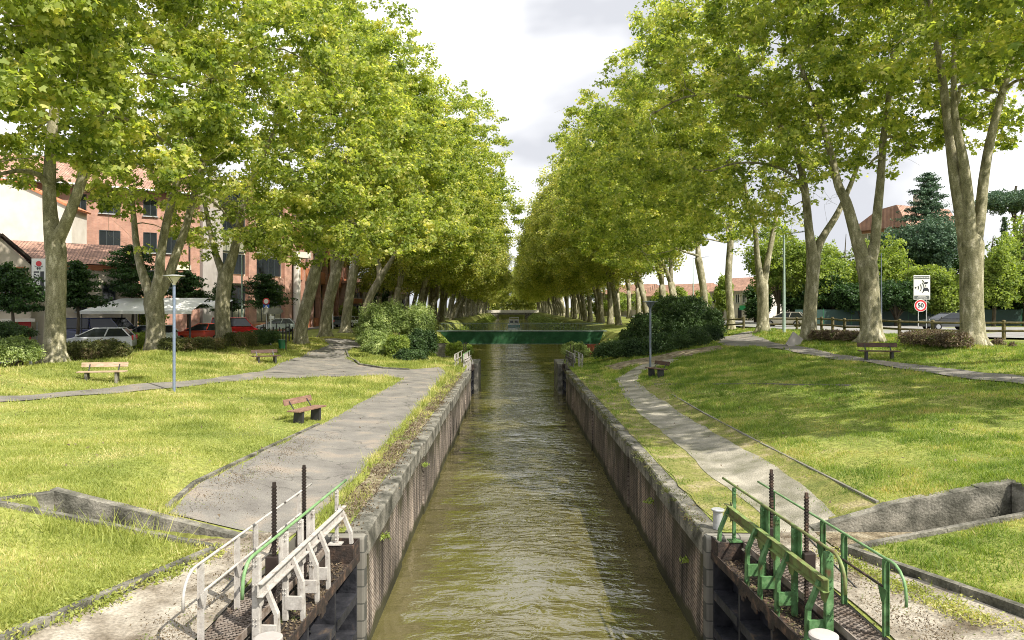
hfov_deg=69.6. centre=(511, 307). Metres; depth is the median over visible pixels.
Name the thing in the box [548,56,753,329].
plane tree
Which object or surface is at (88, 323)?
parked car
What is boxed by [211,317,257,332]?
parked car
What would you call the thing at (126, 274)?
layered tree
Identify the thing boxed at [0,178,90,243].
gabled house
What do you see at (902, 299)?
garden tree
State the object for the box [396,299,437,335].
pale shrub
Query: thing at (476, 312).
plane tree
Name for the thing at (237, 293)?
window
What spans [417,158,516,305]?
plane tree
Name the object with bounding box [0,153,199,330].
brick building
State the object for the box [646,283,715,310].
terraced house
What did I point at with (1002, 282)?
garden tree
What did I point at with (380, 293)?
plane tree
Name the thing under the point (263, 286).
layered tree
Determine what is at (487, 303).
plane tree
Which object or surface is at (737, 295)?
window
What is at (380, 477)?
dirt strip
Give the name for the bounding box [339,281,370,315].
brick annex
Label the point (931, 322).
log fence
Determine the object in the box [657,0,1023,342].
plane tree
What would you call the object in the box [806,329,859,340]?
hedge
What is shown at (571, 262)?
plane tree
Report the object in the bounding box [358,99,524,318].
plane tree
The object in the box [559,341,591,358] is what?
waterside shrub
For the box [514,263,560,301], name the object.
plane tree
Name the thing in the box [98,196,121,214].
window
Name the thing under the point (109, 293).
window
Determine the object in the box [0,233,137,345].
restaurant
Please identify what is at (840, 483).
kerb
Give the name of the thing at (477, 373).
lock pier
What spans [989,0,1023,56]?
plane tree
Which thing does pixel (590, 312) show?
plane tree
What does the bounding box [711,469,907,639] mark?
lock gate
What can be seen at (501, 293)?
plane tree
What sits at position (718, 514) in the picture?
mooring bollard
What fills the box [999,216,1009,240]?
conifer
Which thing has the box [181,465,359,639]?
lock gate
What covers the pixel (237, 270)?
window
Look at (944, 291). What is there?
garden tree
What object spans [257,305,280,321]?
window
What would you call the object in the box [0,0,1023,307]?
sky
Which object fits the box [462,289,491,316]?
plane tree
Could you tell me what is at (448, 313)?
plane tree
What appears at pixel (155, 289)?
plane tree
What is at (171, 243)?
window
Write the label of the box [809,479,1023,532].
wing wall
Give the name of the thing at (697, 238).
plane tree
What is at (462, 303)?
plane tree
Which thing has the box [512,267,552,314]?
plane tree
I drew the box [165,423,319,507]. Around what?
kerb
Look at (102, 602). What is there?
weed
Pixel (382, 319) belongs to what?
pale shrub
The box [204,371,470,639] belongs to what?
lock wall
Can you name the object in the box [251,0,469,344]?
plane tree
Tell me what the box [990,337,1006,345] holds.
dry bush
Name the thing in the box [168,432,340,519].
litter
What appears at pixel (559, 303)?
plane tree
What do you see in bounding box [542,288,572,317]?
plane tree
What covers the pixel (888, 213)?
brick house
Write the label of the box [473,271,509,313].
plane tree
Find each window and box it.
[79,194,85,209]
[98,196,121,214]
[99,230,119,245]
[102,285,115,301]
[142,199,157,217]
[143,232,156,253]
[166,236,176,253]
[219,191,240,205]
[223,213,244,229]
[223,238,244,252]
[223,253,244,273]
[230,305,244,316]
[231,285,244,303]
[257,257,280,276]
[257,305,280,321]
[354,286,360,298]
[354,304,360,315]
[735,294,739,303]
[862,233,870,245]
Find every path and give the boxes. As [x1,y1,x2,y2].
[0,365,444,401]
[169,377,439,531]
[260,338,359,371]
[616,359,843,531]
[719,331,1023,383]
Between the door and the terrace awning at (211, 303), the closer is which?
the terrace awning at (211, 303)
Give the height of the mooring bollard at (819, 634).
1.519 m
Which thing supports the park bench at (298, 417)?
on the ground at (314, 333)
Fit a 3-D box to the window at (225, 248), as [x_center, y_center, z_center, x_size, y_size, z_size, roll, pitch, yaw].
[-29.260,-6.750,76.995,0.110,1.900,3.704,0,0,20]
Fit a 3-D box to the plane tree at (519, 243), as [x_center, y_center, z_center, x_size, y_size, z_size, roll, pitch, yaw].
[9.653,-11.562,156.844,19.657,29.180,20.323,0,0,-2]
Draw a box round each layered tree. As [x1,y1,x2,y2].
[0,261,69,321]
[42,259,118,334]
[95,244,172,325]
[166,270,214,327]
[209,282,248,311]
[239,273,297,328]
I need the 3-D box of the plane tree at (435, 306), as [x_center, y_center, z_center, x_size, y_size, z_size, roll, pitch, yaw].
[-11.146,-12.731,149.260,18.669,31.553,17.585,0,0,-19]
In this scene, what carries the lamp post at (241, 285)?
on the ground at (314, 333)
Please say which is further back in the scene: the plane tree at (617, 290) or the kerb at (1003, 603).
the plane tree at (617, 290)
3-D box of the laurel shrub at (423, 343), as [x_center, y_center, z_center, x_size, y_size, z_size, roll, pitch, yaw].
[-7.576,2.819,54.983,3.952,2.511,6.533,0,0,0]
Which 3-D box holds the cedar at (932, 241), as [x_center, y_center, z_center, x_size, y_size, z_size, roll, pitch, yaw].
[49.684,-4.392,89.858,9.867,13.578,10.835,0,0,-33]
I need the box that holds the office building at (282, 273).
[200,177,310,330]
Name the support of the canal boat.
on the water
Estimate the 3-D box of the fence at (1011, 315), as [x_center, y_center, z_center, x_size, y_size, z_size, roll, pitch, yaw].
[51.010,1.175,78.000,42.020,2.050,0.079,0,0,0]
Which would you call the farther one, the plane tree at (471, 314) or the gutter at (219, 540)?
the plane tree at (471, 314)
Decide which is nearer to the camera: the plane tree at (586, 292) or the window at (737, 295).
the window at (737, 295)
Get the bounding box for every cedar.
[867,214,957,271]
[890,172,957,257]
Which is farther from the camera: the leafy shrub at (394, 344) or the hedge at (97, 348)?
the leafy shrub at (394, 344)
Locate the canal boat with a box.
[508,317,519,326]
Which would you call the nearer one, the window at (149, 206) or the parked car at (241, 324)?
the parked car at (241, 324)
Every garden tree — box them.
[138,295,169,325]
[338,302,358,315]
[373,289,389,308]
[584,290,601,316]
[603,292,631,311]
[626,291,646,313]
[651,288,669,300]
[675,285,689,296]
[694,290,713,306]
[712,272,733,316]
[740,215,805,314]
[740,284,775,322]
[770,278,799,311]
[775,235,853,301]
[790,273,856,314]
[820,238,884,283]
[830,282,896,324]
[849,232,914,284]
[879,278,931,325]
[892,263,931,313]
[920,264,958,314]
[946,252,959,309]
[984,230,1023,326]
[984,300,1022,309]
[1000,215,1023,325]
[1011,260,1023,302]
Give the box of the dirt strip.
[339,372,462,526]
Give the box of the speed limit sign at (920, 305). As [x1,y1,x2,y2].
[914,299,926,328]
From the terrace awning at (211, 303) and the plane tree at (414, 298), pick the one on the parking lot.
the terrace awning at (211, 303)
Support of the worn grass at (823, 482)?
on the ground at (613, 331)
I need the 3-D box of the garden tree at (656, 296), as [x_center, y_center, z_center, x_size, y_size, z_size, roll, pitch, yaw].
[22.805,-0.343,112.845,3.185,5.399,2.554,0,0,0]
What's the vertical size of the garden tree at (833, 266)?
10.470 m
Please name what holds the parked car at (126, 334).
on the parking lot
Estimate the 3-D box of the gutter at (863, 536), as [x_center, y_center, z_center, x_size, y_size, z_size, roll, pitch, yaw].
[7.105,3.975,12.580,3.490,0.001,0.880,0,0,0]
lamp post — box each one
[241,255,242,316]
[692,257,703,296]
[782,231,804,332]
[880,253,881,314]
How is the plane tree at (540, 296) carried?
on the ground at (613, 331)
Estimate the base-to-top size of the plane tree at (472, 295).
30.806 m
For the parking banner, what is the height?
2.472 m
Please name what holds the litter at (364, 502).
on the lock wall at (398, 514)
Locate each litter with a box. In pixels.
[0,344,1022,516]
[126,532,294,639]
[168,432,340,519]
[320,375,464,528]
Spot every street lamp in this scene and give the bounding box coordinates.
[163,274,183,391]
[643,301,656,366]
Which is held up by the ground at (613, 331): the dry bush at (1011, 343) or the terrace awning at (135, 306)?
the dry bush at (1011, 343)
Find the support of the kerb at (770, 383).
on the ground at (613, 331)
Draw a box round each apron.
[22,531,293,639]
[780,533,1023,639]
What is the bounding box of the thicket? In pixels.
[474,293,551,309]
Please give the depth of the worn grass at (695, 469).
18.65 m
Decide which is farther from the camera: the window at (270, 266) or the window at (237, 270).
the window at (270, 266)
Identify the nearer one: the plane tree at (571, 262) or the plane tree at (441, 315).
the plane tree at (571, 262)
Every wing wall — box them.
[0,487,247,537]
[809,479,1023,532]
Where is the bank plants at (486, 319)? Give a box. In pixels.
[428,315,496,357]
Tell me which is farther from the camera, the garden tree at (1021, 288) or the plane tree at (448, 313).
the plane tree at (448, 313)
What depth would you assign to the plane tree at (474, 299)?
254.68 m
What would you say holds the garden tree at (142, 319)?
on the parking lot
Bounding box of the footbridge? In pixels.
[436,323,606,343]
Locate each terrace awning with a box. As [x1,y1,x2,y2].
[80,298,207,337]
[139,300,232,324]
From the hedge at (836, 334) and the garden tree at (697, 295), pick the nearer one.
the hedge at (836, 334)
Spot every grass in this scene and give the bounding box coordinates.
[577,373,759,529]
[639,378,875,518]
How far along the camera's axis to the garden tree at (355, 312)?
111.82 m
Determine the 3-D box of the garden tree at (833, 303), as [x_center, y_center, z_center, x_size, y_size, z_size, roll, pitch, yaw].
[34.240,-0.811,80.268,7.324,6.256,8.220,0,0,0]
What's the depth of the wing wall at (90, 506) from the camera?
12.66 m
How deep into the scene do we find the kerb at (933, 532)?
11.99 m
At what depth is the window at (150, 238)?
69.46 m
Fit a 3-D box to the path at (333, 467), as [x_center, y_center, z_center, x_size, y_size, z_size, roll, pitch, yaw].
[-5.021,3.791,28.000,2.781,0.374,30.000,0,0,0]
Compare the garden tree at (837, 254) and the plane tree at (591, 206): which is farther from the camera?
the garden tree at (837, 254)
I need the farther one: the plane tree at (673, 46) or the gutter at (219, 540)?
the plane tree at (673, 46)
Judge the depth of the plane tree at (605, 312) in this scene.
168.23 m
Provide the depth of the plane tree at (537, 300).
284.25 m
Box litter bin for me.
[278,321,286,349]
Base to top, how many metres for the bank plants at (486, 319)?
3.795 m
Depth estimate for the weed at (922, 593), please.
9.77 m
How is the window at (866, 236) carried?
in the brick house at (888, 213)
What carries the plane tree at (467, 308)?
on the ground at (314, 333)
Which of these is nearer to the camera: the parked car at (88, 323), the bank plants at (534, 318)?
the parked car at (88, 323)
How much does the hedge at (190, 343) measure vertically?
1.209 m
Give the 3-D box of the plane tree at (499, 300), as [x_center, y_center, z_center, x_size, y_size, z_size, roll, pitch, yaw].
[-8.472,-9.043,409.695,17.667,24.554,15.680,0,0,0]
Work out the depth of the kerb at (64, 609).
9.50 m
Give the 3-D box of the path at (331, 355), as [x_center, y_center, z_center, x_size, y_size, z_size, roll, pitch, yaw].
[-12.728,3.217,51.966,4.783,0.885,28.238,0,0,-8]
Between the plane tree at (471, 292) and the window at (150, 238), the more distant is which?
the plane tree at (471, 292)
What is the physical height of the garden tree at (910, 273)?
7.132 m
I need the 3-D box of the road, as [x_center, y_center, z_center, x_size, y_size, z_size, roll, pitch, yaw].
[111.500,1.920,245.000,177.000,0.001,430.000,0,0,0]
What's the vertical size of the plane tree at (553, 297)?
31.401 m
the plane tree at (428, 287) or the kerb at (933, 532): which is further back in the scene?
the plane tree at (428, 287)
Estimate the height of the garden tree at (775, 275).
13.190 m
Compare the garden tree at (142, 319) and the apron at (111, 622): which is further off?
the garden tree at (142, 319)
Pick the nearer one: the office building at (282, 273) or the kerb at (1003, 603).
the kerb at (1003, 603)
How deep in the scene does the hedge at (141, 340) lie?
47.18 m
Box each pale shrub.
[352,295,409,336]
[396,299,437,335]
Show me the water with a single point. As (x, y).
(526, 529)
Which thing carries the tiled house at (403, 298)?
on the ground at (314, 333)
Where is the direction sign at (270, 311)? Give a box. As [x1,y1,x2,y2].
[263,308,282,343]
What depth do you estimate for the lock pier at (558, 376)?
52.57 m
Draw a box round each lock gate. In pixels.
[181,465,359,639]
[452,343,473,395]
[562,344,583,395]
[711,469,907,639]
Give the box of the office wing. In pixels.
[292,213,345,327]
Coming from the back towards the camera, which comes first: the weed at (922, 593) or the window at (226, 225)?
the window at (226, 225)
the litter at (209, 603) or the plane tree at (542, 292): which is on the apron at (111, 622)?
the litter at (209, 603)
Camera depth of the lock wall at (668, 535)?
16.73 m
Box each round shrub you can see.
[0,320,39,337]
[0,334,46,366]
[354,328,386,355]
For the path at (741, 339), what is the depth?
34.51 m
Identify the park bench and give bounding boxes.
[76,362,128,382]
[251,349,280,363]
[283,395,325,423]
[645,360,669,377]
[857,343,900,359]
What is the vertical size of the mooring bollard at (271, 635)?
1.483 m
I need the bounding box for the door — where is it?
[738,308,741,320]
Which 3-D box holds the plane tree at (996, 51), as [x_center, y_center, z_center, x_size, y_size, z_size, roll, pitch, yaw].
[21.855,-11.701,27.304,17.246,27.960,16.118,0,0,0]
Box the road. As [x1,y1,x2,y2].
[592,311,1023,337]
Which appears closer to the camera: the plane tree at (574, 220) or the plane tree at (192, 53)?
the plane tree at (192, 53)
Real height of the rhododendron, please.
5.189 m
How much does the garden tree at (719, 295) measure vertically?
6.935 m
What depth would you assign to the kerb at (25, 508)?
11.99 m
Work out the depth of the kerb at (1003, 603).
10.11 m
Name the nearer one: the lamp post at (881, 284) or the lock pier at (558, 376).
the lock pier at (558, 376)
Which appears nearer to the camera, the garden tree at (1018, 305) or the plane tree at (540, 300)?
the garden tree at (1018, 305)
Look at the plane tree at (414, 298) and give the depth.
163.22 m
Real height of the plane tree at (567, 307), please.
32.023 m
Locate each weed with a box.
[0,538,233,639]
[380,462,688,563]
[812,546,1023,637]
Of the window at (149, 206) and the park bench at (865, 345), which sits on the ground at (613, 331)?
the park bench at (865, 345)
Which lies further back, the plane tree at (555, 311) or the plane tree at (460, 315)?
the plane tree at (555, 311)
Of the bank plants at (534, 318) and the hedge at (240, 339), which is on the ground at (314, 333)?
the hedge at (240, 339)
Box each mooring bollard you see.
[253,631,282,639]
[711,507,723,529]
[808,628,838,639]
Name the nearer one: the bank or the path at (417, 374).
the path at (417, 374)
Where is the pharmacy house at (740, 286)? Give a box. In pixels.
[707,277,789,320]
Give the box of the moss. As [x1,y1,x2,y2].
[564,372,711,531]
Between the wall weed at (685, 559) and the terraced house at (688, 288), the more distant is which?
the terraced house at (688, 288)
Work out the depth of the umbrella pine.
103.79 m
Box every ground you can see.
[0,308,508,639]
[523,308,1023,639]
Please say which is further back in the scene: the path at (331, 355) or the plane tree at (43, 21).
the path at (331, 355)
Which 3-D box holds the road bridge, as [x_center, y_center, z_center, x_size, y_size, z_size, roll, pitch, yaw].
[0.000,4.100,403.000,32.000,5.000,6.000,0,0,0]
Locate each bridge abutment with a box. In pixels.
[435,343,450,357]
[585,343,599,354]
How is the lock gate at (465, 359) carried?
attached to the lock pier at (477, 373)
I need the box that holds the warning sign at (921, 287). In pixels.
[914,275,929,327]
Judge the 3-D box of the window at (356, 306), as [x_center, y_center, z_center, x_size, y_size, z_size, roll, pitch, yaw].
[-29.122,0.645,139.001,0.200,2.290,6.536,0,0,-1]
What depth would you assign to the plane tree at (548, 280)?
144.42 m
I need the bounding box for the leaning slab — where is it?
[785,332,802,345]
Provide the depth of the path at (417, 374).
36.59 m
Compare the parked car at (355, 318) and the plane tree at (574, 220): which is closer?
the plane tree at (574, 220)
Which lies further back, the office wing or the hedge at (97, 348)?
the office wing
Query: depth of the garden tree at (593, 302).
172.91 m
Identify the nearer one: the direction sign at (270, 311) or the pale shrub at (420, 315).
the direction sign at (270, 311)
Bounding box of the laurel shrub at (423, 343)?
[392,327,438,360]
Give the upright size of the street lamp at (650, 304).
4.135 m
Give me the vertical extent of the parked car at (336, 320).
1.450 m
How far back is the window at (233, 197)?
77.06 m
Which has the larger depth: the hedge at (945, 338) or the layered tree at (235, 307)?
the layered tree at (235, 307)
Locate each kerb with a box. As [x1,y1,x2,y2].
[0,500,213,546]
[0,544,221,639]
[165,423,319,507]
[345,346,409,369]
[653,383,850,385]
[672,394,878,503]
[839,512,1023,548]
[840,544,1023,617]
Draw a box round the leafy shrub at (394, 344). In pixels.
[383,333,410,357]
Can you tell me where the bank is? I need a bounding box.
[499,315,524,317]
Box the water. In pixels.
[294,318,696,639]
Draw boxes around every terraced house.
[601,284,658,315]
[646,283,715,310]
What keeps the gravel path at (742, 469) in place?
on the ground at (613, 331)
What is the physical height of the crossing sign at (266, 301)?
3.800 m
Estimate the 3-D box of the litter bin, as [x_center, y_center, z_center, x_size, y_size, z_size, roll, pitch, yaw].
[-16.806,2.129,53.750,0.538,2.200,0.538,0,0,-40]
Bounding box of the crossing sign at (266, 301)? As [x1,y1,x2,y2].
[263,298,269,328]
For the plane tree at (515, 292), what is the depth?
336.80 m
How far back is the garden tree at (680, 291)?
103.86 m
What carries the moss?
on the lock wall at (668, 535)
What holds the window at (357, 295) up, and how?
in the brick annex
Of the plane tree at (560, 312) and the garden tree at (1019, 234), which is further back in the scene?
the plane tree at (560, 312)
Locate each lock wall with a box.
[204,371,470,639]
[566,371,889,639]
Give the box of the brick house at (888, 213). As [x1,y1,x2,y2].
[859,195,954,245]
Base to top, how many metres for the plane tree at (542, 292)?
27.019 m
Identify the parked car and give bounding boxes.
[66,317,134,338]
[66,327,137,346]
[132,325,179,337]
[180,323,214,337]
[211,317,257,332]
[256,318,294,331]
[331,316,341,326]
[351,316,358,326]
[769,312,802,326]
[917,313,959,329]
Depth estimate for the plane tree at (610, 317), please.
116.06 m
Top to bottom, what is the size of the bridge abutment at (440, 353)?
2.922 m
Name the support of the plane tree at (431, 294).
on the ground at (314, 333)
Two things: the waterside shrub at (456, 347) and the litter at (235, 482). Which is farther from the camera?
the waterside shrub at (456, 347)
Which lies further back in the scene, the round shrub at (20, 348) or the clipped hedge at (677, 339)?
the clipped hedge at (677, 339)
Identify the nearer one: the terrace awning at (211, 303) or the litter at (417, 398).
the litter at (417, 398)
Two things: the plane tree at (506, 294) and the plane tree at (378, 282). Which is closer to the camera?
the plane tree at (378, 282)
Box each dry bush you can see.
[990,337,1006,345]
[1007,341,1016,346]
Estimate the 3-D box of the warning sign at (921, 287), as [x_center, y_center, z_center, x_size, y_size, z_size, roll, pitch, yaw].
[29.511,-0.037,53.016,1.134,4.535,0.114,0,0,6]
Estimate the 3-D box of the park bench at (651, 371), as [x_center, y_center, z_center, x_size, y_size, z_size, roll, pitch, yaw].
[7.498,3.240,37.876,0.650,0.923,1.300,0,0,-24]
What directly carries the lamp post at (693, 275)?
on the ground at (613, 331)
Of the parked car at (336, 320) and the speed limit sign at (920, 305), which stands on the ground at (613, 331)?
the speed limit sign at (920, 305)
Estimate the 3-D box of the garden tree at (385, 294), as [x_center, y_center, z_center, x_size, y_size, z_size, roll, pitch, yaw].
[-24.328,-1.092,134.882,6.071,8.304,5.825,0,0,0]
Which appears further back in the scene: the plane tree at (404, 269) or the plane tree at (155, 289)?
the plane tree at (404, 269)
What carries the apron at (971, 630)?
on the ground at (613, 331)
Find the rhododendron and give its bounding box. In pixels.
[618,294,729,339]
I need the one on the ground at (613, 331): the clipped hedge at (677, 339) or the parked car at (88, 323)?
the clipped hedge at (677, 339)
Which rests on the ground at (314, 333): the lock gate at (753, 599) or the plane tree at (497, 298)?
the plane tree at (497, 298)
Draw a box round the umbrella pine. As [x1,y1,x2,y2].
[974,186,1023,236]
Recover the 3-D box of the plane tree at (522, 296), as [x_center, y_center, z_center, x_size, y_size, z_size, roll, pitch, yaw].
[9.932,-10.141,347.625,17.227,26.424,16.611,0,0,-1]
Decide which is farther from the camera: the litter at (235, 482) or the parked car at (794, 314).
the parked car at (794, 314)
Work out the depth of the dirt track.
47.91 m
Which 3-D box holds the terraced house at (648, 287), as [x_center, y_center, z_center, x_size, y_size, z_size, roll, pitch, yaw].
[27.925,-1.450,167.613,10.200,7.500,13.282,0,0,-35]
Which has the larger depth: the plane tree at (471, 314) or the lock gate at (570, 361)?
the plane tree at (471, 314)
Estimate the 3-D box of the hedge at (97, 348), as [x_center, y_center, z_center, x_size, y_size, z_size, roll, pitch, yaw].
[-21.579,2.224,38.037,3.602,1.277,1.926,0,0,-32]
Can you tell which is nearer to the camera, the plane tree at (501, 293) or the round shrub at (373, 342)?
the round shrub at (373, 342)
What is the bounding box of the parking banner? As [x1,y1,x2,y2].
[32,258,45,294]
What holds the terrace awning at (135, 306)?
on the parking lot
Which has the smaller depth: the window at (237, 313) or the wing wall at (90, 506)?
the wing wall at (90, 506)
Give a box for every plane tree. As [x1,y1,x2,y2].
[0,0,156,147]
[0,0,291,363]
[0,0,412,350]
[131,0,445,344]
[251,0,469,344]
[290,61,481,336]
[321,156,428,292]
[337,80,523,332]
[350,217,446,305]
[350,219,421,308]
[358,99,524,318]
[384,178,495,325]
[388,281,428,301]
[404,282,429,309]
[410,188,516,313]
[411,290,439,308]
[413,249,492,305]
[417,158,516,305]
[429,225,503,317]
[434,227,500,319]
[437,267,500,319]
[439,227,504,321]
[445,284,498,317]
[448,262,510,317]
[449,218,516,319]
[454,252,514,317]
[459,235,513,317]
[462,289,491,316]
[464,287,500,315]
[465,252,512,316]
[469,288,502,314]
[470,267,508,315]
[472,267,513,299]
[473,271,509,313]
[474,290,508,313]
[475,292,498,314]
[479,285,513,313]
[482,284,511,313]
[485,290,510,312]
[487,297,510,309]
[511,256,564,316]
[511,259,561,315]
[512,195,582,319]
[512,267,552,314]
[513,232,556,314]
[513,261,559,314]
[514,216,577,318]
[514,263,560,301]
[514,288,544,312]
[515,161,604,322]
[517,221,569,317]
[518,281,565,312]
[518,291,546,312]
[518,293,543,312]
[519,290,550,313]
[520,208,595,321]
[520,238,587,320]
[528,146,614,324]
[531,159,644,324]
[531,197,597,321]
[532,293,554,314]
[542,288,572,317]
[547,97,707,309]
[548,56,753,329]
[550,0,803,333]
[557,142,653,314]
[571,145,703,295]
[578,121,716,296]
[589,286,606,315]
[592,276,640,314]
[593,274,631,318]
[595,281,634,314]
[598,0,915,340]
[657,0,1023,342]
[767,0,1023,345]
[876,0,1023,91]
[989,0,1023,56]
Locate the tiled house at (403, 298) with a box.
[357,278,410,307]
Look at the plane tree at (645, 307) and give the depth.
116.25 m
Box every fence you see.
[723,317,1023,339]
[795,309,1022,325]
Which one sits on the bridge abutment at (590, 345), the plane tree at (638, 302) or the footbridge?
the footbridge
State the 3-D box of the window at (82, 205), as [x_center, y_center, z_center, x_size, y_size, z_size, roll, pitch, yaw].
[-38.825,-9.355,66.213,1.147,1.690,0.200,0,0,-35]
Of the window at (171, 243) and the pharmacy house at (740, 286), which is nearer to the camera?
the window at (171, 243)
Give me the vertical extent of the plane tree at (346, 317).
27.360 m
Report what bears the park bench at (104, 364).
on the ground at (314, 333)
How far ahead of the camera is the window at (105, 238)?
67.55 m
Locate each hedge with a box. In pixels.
[67,338,132,360]
[131,331,145,350]
[156,336,227,351]
[222,331,257,346]
[244,328,282,345]
[591,324,724,358]
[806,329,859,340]
[894,328,975,347]
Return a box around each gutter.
[195,538,233,547]
[816,532,911,547]
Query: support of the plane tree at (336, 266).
on the ground at (314, 333)
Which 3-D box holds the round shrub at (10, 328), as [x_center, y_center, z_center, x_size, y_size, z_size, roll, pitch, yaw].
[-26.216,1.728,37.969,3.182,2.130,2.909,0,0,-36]
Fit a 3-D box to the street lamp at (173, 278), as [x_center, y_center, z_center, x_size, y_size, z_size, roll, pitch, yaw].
[-13.682,1.148,29.800,0.840,4.940,0.840,0,0,0]
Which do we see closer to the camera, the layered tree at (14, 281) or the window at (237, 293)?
the layered tree at (14, 281)
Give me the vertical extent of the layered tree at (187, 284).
5.909 m
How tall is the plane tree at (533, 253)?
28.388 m
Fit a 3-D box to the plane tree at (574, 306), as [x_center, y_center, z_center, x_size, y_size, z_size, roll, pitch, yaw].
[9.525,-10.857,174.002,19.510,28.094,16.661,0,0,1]
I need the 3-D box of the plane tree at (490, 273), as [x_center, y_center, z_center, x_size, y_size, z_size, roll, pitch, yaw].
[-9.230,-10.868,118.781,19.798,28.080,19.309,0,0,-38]
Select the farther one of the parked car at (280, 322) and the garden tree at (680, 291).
the garden tree at (680, 291)
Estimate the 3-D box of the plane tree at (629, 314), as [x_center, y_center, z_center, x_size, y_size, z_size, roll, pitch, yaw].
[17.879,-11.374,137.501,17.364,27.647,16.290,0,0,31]
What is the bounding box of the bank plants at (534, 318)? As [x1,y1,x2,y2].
[527,313,618,356]
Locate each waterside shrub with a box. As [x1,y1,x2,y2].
[444,341,473,355]
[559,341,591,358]
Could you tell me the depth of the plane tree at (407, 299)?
153.24 m
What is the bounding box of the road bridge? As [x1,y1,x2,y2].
[487,310,538,317]
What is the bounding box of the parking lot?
[0,325,339,362]
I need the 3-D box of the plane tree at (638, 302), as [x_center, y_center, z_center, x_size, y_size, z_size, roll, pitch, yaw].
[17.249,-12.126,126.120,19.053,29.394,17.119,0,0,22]
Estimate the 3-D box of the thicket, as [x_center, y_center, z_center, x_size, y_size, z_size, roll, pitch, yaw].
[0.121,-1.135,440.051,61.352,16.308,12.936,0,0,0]
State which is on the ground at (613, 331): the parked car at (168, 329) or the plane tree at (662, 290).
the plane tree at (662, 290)
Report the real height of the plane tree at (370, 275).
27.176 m
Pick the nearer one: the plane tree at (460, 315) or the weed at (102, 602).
the weed at (102, 602)
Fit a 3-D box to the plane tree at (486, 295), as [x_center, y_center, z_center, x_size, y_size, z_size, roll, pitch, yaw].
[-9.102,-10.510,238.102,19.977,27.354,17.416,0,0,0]
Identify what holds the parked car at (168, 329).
on the parking lot
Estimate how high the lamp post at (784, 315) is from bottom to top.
8.101 m
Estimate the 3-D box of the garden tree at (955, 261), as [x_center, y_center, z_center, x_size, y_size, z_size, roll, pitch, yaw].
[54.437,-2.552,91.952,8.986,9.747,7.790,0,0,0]
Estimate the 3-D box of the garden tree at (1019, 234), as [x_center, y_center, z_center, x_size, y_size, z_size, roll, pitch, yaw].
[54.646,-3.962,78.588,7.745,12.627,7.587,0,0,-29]
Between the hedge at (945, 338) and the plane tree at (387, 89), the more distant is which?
the plane tree at (387, 89)
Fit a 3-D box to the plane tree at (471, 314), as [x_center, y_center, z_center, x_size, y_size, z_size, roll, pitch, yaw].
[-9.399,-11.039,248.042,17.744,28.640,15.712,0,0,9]
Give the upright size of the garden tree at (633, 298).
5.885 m
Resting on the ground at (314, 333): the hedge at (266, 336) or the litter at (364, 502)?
the hedge at (266, 336)
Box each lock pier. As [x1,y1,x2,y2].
[470,359,480,392]
[554,359,567,392]
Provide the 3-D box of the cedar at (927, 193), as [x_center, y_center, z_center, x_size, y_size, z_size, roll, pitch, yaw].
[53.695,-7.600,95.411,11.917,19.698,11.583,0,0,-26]
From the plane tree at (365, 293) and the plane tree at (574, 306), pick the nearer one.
the plane tree at (365, 293)
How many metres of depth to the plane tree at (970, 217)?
37.53 m
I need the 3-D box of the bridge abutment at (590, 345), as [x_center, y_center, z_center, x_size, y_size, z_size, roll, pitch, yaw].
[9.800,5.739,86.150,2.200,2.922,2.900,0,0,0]
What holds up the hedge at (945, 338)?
on the ground at (613, 331)
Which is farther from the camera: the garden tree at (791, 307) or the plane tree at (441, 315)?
the plane tree at (441, 315)
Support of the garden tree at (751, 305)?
on the ground at (613, 331)
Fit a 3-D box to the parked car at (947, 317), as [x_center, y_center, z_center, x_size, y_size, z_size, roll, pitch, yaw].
[36.789,1.195,62.001,4.640,1.450,1.980,0,0,-3]
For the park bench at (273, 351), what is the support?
on the ground at (314, 333)
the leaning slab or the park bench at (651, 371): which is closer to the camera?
the park bench at (651, 371)
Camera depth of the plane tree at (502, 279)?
164.05 m
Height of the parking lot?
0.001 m
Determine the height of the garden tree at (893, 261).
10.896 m
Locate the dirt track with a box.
[607,345,721,369]
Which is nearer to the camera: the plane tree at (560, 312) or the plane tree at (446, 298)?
the plane tree at (446, 298)
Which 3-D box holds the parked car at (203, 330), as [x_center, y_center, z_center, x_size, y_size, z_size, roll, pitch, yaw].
[-23.368,1.925,55.007,4.040,1.450,1.980,0,0,-20]
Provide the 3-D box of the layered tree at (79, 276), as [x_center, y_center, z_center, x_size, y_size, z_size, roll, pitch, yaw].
[-26.943,0.000,46.012,4.058,6.022,3.895,0,0,0]
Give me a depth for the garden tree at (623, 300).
156.93 m
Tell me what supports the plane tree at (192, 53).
on the ground at (314, 333)
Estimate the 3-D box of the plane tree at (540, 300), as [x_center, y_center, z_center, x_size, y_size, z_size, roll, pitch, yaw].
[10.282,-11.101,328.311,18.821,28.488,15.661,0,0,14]
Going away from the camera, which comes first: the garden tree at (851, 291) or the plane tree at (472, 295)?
the garden tree at (851, 291)
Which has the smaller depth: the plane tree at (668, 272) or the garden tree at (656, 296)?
the plane tree at (668, 272)
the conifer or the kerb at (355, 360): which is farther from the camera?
the conifer

